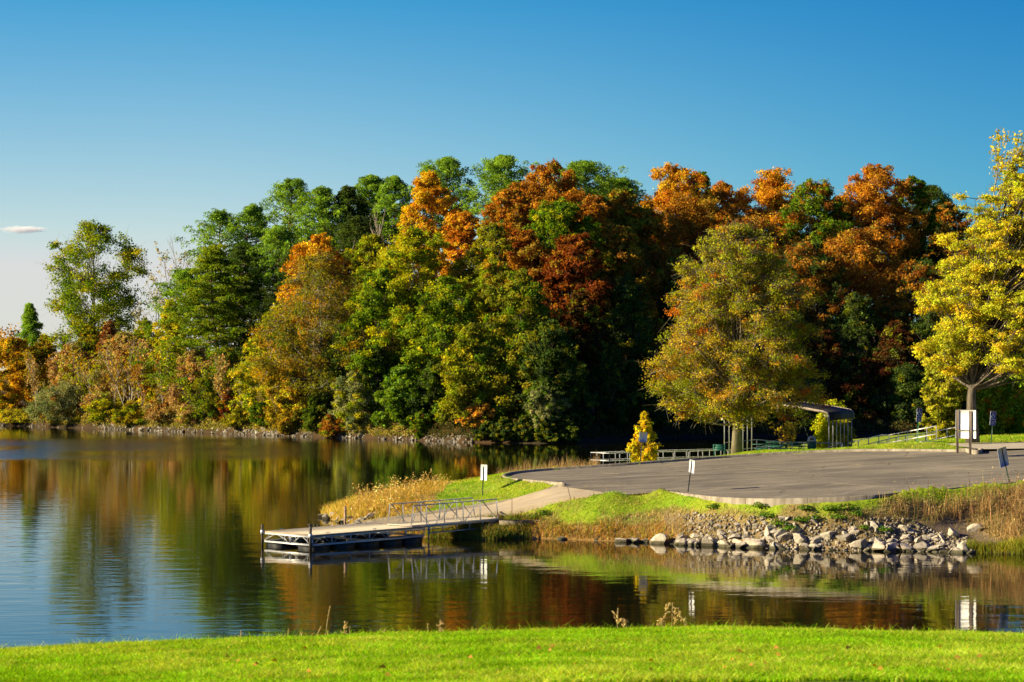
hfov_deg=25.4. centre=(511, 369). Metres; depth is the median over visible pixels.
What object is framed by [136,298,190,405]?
tree
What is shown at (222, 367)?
sapling
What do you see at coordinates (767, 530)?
rock
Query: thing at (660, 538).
rock
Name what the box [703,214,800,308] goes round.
oak tree
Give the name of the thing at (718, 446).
park bench
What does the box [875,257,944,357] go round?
oak tree
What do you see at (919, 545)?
rock
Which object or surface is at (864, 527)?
weed bush
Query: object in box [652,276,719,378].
oak tree
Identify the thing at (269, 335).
tree
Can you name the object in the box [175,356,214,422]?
sapling
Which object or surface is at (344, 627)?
dry weed
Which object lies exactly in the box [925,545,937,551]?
rock
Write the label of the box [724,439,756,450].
path railing
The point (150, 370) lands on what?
sapling
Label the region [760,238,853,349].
oak tree
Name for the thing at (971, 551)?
rock
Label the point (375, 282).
oak tree
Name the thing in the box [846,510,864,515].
weed bush
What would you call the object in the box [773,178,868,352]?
oak tree
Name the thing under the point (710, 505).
weed bush
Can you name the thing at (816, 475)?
parking lot
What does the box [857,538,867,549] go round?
rock
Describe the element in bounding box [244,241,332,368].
pine tree
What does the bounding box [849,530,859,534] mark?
rock
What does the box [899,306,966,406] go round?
oak tree
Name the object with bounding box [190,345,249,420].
tree
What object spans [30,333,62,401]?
tree
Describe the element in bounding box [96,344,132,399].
sapling
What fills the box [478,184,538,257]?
tree
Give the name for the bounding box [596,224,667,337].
oak tree
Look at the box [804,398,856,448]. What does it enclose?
shrub
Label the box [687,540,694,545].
rock
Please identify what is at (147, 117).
sky
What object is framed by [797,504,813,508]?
weed bush
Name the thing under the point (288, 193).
pine tree
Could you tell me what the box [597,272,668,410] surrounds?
oak tree
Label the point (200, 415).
shrub
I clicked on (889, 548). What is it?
rock
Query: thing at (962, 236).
oak tree
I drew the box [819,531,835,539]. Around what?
rock
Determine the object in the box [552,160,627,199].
pine tree
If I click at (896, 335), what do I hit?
oak tree
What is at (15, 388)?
maple tree
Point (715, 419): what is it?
oak tree
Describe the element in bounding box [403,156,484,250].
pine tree
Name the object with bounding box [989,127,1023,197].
tree
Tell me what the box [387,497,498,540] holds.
gangway
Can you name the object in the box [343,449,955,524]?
footpath
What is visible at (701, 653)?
lawn grass
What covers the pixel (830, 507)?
weed bush
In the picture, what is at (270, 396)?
sapling
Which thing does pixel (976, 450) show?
kerb
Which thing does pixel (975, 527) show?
rock
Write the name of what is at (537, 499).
path
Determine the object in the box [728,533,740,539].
rock
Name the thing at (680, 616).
dry weed
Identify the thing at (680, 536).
rock
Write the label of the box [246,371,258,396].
sapling
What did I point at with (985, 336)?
yellow tree
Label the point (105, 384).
sapling
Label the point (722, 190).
maple tree
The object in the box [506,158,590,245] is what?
oak tree
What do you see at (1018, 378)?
tree
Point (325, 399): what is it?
tree
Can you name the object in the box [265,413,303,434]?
shrub
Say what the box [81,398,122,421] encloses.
shrub
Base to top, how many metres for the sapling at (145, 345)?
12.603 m
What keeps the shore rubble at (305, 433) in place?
on the hill
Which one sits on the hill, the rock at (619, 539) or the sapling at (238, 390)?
the sapling at (238, 390)
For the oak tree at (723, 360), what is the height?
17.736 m
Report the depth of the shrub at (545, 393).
278.54 m
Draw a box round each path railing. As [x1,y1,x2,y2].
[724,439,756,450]
[757,439,842,449]
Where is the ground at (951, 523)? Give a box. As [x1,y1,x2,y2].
[331,430,1023,553]
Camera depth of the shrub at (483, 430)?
280.62 m
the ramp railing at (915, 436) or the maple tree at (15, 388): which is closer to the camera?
the ramp railing at (915, 436)
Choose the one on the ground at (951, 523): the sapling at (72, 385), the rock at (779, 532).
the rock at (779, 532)
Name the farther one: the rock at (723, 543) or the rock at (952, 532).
the rock at (723, 543)
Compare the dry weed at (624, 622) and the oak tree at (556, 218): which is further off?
the oak tree at (556, 218)
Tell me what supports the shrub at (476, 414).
on the hill
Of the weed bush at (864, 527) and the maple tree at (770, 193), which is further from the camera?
the maple tree at (770, 193)
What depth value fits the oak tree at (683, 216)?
336.74 m
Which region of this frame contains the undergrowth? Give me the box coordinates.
[12,406,965,439]
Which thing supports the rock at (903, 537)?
on the ground at (951, 523)
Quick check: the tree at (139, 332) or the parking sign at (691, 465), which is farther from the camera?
the tree at (139, 332)
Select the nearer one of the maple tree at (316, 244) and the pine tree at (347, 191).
the maple tree at (316, 244)
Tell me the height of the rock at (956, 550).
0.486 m
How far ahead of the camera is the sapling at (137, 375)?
339.26 m
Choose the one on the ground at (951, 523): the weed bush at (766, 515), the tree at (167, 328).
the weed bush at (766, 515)
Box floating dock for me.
[260,506,424,549]
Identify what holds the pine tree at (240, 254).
on the hill
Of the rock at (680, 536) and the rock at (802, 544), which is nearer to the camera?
the rock at (802, 544)
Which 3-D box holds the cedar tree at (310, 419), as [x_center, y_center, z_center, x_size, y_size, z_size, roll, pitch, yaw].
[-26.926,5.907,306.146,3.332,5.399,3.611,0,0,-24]
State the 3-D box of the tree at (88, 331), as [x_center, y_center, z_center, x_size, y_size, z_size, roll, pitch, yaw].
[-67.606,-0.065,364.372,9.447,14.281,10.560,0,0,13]
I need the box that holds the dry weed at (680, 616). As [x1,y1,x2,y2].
[673,610,687,625]
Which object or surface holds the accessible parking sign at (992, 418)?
on the concrete pad
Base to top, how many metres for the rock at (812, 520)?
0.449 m
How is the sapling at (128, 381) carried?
on the hill
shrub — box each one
[0,408,31,425]
[23,380,92,422]
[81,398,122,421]
[109,399,149,424]
[139,395,178,426]
[172,401,204,428]
[193,397,216,420]
[213,386,240,421]
[219,404,253,430]
[248,399,272,426]
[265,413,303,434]
[317,413,345,437]
[327,371,385,431]
[406,411,432,438]
[471,420,496,440]
[490,417,518,440]
[509,414,536,440]
[523,383,570,431]
[534,418,560,442]
[557,415,581,441]
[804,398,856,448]
[961,373,1023,435]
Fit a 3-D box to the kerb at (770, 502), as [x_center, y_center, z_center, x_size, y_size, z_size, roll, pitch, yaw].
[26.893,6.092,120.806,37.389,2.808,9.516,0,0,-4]
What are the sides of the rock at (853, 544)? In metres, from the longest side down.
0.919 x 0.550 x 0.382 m
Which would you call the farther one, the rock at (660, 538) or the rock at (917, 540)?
the rock at (660, 538)
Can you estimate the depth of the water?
104.61 m
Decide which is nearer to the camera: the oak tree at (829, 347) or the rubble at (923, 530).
the rubble at (923, 530)
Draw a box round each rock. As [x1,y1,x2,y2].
[322,514,330,518]
[615,538,625,541]
[632,538,639,542]
[649,533,667,543]
[673,538,686,544]
[675,534,687,539]
[678,540,687,545]
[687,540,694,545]
[690,533,699,537]
[701,537,713,545]
[718,540,728,546]
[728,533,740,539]
[732,539,741,542]
[734,541,745,547]
[743,538,763,542]
[746,541,764,547]
[763,536,775,541]
[764,525,774,535]
[769,541,776,548]
[773,528,785,538]
[775,543,787,548]
[777,532,792,541]
[790,526,801,532]
[793,533,806,543]
[799,542,808,547]
[809,537,822,543]
[809,543,819,548]
[810,516,816,523]
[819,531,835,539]
[835,533,850,541]
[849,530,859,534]
[850,540,867,547]
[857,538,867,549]
[868,537,881,543]
[869,521,877,528]
[871,536,884,550]
[884,544,895,551]
[886,542,898,548]
[898,525,908,531]
[900,534,908,539]
[900,543,913,550]
[913,541,929,551]
[914,538,923,542]
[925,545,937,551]
[930,537,940,541]
[948,527,959,536]
[950,547,964,553]
[957,543,968,552]
[967,523,982,531]
[967,549,978,553]
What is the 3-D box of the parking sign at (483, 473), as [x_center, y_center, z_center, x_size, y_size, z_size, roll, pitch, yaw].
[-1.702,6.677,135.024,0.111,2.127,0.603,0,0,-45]
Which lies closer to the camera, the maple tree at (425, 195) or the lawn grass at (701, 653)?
the lawn grass at (701, 653)
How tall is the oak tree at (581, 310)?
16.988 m
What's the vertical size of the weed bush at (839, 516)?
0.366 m
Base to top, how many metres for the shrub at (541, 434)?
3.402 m
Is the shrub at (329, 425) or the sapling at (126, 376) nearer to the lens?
the shrub at (329, 425)
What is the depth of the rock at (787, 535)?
114.57 m
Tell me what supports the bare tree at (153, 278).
on the hill
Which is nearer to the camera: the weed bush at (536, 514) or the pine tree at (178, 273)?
the weed bush at (536, 514)
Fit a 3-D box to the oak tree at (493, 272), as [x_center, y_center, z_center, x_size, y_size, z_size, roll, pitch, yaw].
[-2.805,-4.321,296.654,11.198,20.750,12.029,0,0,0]
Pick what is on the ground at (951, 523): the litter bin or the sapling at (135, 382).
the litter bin
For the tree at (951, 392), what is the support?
on the ground at (951, 523)
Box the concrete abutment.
[498,519,538,526]
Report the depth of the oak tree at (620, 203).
331.14 m
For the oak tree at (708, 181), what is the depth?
365.88 m
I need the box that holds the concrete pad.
[947,442,1023,448]
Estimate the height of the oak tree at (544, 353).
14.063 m
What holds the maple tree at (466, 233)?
on the hill
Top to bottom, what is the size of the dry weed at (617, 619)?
0.441 m
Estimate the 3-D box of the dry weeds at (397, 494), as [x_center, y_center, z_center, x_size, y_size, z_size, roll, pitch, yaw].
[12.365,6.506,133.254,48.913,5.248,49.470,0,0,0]
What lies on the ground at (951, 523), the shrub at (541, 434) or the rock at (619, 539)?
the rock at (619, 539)
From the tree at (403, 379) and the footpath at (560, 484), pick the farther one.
the tree at (403, 379)
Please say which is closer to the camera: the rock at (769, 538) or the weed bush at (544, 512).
the rock at (769, 538)
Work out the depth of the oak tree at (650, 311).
306.10 m
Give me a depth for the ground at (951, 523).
118.27 m
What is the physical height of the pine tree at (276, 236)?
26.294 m
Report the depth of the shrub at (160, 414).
333.90 m
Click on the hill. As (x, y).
(600, 438)
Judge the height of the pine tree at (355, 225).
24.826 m
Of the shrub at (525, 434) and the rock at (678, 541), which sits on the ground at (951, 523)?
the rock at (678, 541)
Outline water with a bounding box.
[0,426,1023,647]
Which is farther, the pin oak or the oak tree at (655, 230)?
the oak tree at (655, 230)
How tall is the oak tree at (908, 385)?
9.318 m
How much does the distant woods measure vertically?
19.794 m
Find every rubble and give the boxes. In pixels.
[0,421,473,442]
[678,512,968,551]
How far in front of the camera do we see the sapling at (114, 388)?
346.15 m
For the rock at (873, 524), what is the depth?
114.13 m
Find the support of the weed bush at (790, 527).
on the ground at (951, 523)
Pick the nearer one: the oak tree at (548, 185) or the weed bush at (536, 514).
the weed bush at (536, 514)
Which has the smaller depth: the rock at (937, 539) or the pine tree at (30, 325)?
the rock at (937, 539)
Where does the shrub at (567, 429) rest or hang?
on the hill
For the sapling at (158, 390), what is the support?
on the hill
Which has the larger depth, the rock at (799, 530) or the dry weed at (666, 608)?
the rock at (799, 530)
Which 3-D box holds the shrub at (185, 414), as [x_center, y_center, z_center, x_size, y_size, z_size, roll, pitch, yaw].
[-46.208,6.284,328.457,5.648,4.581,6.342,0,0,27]
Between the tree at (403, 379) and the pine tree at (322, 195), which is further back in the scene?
the pine tree at (322, 195)
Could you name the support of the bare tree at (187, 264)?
on the hill
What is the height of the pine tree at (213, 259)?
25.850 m
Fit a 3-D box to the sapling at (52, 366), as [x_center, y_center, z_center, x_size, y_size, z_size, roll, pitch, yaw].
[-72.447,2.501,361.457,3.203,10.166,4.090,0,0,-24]
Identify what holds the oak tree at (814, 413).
on the hill
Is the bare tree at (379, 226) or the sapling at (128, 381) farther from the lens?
the sapling at (128, 381)
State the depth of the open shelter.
168.33 m
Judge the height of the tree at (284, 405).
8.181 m
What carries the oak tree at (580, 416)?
on the hill
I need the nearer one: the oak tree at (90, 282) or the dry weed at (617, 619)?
the dry weed at (617, 619)
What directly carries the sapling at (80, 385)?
on the hill
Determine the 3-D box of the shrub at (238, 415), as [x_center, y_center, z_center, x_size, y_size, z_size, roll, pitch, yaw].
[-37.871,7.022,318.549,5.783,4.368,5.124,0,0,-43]
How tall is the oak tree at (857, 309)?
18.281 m
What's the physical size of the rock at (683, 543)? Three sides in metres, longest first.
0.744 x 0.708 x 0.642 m
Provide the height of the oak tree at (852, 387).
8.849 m
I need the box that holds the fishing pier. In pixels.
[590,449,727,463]
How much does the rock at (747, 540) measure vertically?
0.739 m
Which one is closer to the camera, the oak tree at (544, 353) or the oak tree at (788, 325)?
the oak tree at (544, 353)
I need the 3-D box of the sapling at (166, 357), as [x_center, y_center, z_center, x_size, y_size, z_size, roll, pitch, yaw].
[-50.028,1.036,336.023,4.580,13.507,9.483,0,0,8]
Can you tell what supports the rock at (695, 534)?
on the ground at (951, 523)
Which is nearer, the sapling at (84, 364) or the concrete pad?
the concrete pad
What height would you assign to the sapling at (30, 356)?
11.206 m
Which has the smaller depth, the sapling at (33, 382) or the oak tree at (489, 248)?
the oak tree at (489, 248)
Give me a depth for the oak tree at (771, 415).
307.25 m
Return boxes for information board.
[955,410,975,453]
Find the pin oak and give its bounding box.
[637,217,837,453]
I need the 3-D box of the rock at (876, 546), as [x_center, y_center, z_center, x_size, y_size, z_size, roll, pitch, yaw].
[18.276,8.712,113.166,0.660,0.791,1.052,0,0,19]
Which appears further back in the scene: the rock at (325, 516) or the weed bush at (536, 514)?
the rock at (325, 516)
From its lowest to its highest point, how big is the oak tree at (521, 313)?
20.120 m
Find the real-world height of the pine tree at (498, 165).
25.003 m
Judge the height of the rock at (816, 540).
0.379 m
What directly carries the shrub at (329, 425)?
on the hill
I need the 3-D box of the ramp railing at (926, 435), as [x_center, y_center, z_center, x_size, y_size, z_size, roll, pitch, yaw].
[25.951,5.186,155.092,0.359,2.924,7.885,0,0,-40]
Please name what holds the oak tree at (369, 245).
on the hill
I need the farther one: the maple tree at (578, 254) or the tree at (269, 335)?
the tree at (269, 335)
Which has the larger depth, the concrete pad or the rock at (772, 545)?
the concrete pad
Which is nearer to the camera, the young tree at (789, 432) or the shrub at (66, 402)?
the young tree at (789, 432)
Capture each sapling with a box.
[19,348,63,392]
[23,358,41,407]
[45,354,59,384]
[63,345,93,402]
[67,353,105,400]
[67,376,79,410]
[69,340,104,396]
[93,358,112,392]
[96,333,141,403]
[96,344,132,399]
[109,359,124,407]
[120,347,151,403]
[127,370,156,398]
[130,356,150,411]
[132,343,162,398]
[133,336,156,396]
[150,354,170,422]
[153,331,183,416]
[154,354,172,413]
[169,370,201,405]
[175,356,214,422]
[184,345,211,386]
[209,351,231,415]
[228,358,244,405]
[229,355,248,406]
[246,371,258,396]
[254,385,277,403]
[265,382,282,412]
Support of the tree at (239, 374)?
on the hill
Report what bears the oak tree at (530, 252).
on the hill
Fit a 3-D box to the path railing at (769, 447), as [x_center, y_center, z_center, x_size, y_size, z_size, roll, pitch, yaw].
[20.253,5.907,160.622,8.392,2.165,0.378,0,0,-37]
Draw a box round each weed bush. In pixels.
[529,513,541,518]
[535,509,550,514]
[706,503,719,507]
[751,501,765,506]
[757,511,774,516]
[769,519,789,524]
[779,523,800,530]
[793,516,807,521]
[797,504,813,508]
[806,514,821,518]
[821,505,838,509]
[829,512,847,518]
[834,502,854,508]
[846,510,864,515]
[858,524,869,528]
[876,526,892,531]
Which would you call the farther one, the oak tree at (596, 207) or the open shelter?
the oak tree at (596, 207)
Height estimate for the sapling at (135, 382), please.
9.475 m
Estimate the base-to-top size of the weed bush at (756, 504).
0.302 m
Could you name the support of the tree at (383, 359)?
on the hill
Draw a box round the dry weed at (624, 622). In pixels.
[618,619,628,626]
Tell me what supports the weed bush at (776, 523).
on the ground at (951, 523)
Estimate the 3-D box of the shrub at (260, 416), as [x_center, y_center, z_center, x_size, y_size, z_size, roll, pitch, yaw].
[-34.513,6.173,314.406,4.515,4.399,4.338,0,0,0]
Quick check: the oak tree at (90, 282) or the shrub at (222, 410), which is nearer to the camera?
the shrub at (222, 410)
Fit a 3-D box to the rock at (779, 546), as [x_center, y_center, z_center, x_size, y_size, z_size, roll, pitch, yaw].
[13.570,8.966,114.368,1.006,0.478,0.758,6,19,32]
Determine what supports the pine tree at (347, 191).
on the hill
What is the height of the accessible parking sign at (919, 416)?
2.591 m
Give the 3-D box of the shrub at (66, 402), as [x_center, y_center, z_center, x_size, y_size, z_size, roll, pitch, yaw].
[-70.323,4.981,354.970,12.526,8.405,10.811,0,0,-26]
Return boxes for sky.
[0,0,1023,370]
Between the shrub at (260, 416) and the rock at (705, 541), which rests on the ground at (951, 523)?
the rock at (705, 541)
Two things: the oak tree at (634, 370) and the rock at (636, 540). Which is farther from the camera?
the oak tree at (634, 370)
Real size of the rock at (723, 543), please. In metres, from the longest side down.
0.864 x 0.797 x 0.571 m
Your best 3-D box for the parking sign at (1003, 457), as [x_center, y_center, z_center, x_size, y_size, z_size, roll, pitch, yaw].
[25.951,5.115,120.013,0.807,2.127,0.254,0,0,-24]
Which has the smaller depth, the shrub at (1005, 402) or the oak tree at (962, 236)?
the shrub at (1005, 402)
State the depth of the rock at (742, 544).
115.03 m
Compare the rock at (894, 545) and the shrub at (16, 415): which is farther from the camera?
the shrub at (16, 415)
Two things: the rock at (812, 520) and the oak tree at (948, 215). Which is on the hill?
the oak tree at (948, 215)
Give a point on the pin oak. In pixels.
(710, 303)
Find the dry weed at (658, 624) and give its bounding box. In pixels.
[656,618,665,626]
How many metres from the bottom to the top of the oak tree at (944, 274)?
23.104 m
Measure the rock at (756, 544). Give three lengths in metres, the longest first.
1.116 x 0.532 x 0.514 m
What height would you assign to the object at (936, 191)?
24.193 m
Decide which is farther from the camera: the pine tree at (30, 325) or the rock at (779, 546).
the pine tree at (30, 325)
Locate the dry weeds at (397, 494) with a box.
[318,434,1023,554]
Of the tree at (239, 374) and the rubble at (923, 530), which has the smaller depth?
the rubble at (923, 530)
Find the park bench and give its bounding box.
[713,444,725,455]
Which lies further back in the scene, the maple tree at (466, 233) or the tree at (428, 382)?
the maple tree at (466, 233)
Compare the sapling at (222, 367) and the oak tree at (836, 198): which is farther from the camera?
the oak tree at (836, 198)
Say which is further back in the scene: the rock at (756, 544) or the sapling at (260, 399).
the sapling at (260, 399)
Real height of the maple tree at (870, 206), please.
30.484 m
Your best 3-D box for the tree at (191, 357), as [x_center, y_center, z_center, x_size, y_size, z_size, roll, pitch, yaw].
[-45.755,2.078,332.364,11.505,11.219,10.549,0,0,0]
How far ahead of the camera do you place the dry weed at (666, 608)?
38.51 m
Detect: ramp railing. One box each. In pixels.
[848,426,936,446]
[860,427,954,445]
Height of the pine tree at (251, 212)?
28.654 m
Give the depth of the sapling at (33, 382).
362.95 m
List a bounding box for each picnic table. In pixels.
[753,444,795,449]
[764,441,806,448]
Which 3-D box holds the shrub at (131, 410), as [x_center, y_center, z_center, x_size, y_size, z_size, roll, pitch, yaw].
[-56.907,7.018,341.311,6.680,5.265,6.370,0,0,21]
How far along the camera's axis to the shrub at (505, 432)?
279.57 m
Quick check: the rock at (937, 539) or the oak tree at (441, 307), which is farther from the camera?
the oak tree at (441, 307)
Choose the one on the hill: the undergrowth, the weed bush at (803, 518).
the undergrowth
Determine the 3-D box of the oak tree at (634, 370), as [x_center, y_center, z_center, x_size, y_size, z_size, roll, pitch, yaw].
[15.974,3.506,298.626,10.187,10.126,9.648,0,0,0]
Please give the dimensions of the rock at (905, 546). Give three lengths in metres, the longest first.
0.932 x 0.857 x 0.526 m
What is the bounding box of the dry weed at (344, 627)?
[340,621,348,633]
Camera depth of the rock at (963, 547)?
111.75 m
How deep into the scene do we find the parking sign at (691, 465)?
123.57 m
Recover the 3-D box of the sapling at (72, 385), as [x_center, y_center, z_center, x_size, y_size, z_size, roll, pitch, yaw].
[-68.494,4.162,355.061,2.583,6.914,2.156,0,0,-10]
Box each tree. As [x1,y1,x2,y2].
[0,336,51,410]
[8,302,52,394]
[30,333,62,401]
[40,216,152,356]
[44,343,97,409]
[75,325,99,404]
[76,329,163,409]
[86,320,118,398]
[120,317,159,401]
[127,244,253,392]
[130,241,196,335]
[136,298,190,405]
[138,267,223,355]
[160,347,215,413]
[162,208,270,335]
[163,237,191,342]
[188,245,281,360]
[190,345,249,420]
[210,203,281,355]
[227,333,287,418]
[229,224,307,345]
[241,249,394,404]
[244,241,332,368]
[245,303,303,403]
[253,178,343,352]
[262,369,319,423]
[275,232,353,381]
[278,185,351,271]
[300,394,321,430]
[304,337,365,417]
[311,184,388,280]
[327,267,431,393]
[330,214,394,323]
[338,233,408,339]
[347,222,477,369]
[350,345,400,415]
[351,174,397,238]
[364,175,427,333]
[370,209,388,249]
[370,363,427,427]
[377,206,385,234]
[391,169,476,300]
[396,274,488,399]
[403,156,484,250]
[404,359,453,423]
[431,320,517,427]
[437,210,483,318]
[448,221,515,307]
[449,258,525,382]
[452,154,543,223]
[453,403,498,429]
[460,267,571,422]
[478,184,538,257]
[501,228,574,330]
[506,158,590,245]
[514,319,590,417]
[522,196,614,301]
[534,232,617,337]
[536,359,601,429]
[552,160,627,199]
[561,288,619,411]
[566,194,626,335]
[584,187,658,349]
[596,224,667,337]
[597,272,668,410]
[599,176,651,205]
[616,358,670,428]
[618,300,681,416]
[625,198,687,268]
[625,411,663,461]
[636,162,718,235]
[638,242,701,343]
[640,191,738,284]
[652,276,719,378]
[662,370,722,425]
[690,171,710,197]
[692,208,761,294]
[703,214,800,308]
[704,179,751,216]
[707,313,761,384]
[725,166,815,273]
[744,385,778,422]
[750,287,824,383]
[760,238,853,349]
[768,421,798,447]
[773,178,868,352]
[775,372,837,421]
[777,326,862,396]
[796,224,909,354]
[812,195,855,254]
[816,292,886,388]
[823,366,889,424]
[829,163,929,343]
[858,320,930,412]
[864,362,939,421]
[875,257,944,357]
[890,175,942,317]
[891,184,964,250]
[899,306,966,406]
[908,147,1023,442]
[915,352,967,439]
[917,252,981,409]
[922,200,972,279]
[938,224,996,278]
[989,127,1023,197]
[994,351,1023,425]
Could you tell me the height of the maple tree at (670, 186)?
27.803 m
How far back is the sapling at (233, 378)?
324.52 m
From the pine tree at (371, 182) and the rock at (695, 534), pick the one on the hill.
the pine tree at (371, 182)
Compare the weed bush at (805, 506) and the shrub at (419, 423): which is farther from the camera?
the shrub at (419, 423)
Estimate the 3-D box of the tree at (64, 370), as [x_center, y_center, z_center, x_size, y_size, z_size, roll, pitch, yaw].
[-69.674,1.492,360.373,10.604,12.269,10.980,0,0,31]
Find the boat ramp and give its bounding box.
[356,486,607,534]
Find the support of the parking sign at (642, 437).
on the ground at (951, 523)
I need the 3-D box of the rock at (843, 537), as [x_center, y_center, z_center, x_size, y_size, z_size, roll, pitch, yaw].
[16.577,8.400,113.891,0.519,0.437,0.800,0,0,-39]
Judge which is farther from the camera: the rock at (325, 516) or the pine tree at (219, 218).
the pine tree at (219, 218)
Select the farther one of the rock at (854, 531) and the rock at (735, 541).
the rock at (735, 541)
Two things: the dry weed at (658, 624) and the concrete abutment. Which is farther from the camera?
the concrete abutment
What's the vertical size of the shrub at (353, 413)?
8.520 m
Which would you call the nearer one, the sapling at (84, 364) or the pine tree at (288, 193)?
the sapling at (84, 364)
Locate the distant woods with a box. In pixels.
[0,323,58,367]
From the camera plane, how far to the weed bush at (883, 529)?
113.88 m
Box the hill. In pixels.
[0,332,966,442]
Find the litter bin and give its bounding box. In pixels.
[807,436,815,448]
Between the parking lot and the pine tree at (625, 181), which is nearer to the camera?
the parking lot
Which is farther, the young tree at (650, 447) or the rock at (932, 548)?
the young tree at (650, 447)
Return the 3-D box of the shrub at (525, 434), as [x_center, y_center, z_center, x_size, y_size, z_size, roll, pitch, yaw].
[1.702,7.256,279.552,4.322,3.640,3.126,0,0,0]
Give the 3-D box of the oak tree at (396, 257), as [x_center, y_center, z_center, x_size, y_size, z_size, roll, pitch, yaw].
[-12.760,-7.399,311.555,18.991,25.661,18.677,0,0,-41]
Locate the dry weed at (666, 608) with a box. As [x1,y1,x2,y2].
[661,602,680,624]
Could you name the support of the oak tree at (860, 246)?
on the hill
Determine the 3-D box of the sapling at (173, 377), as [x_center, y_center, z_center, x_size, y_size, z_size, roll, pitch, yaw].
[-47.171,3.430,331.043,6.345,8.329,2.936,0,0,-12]
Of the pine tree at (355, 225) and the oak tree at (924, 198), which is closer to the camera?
the pine tree at (355, 225)
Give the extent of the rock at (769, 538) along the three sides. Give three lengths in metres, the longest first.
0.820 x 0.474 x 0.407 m
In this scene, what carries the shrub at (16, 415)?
on the hill
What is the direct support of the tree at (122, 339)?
on the hill
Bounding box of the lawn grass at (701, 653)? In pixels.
[0,618,1023,681]
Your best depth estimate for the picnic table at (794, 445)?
164.17 m
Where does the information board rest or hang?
on the parking lot
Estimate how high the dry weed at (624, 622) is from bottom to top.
0.270 m
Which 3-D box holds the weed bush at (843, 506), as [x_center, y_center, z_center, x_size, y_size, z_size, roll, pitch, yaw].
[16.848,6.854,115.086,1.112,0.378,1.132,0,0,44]
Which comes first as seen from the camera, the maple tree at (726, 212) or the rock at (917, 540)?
the rock at (917, 540)
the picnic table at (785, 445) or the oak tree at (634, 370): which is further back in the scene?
the oak tree at (634, 370)
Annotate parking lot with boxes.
[508,449,1023,497]
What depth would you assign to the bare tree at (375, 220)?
333.03 m
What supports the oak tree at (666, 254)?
on the hill
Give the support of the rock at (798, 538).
on the ground at (951, 523)
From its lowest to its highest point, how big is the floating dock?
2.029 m
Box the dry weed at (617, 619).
[613,609,621,628]
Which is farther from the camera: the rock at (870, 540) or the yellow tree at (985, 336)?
the yellow tree at (985, 336)
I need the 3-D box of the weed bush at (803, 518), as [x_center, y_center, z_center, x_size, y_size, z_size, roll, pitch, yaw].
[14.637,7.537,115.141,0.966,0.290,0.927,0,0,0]
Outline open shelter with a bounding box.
[721,402,853,453]
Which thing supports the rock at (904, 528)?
on the ground at (951, 523)
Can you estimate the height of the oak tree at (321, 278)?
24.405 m
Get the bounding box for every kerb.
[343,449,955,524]
[669,482,1014,506]
[959,448,982,453]
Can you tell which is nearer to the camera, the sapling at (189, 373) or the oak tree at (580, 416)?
the oak tree at (580, 416)
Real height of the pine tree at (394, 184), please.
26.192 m
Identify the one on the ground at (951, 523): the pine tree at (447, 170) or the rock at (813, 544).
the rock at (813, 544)
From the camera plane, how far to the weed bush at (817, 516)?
114.84 m
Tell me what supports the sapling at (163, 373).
on the hill
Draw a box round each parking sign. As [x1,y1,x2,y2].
[480,464,486,495]
[639,432,647,461]
[688,459,694,491]
[916,408,921,441]
[990,411,995,443]
[997,446,1009,481]
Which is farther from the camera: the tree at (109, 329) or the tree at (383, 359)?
the tree at (109, 329)
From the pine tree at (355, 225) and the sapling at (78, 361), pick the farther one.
the sapling at (78, 361)

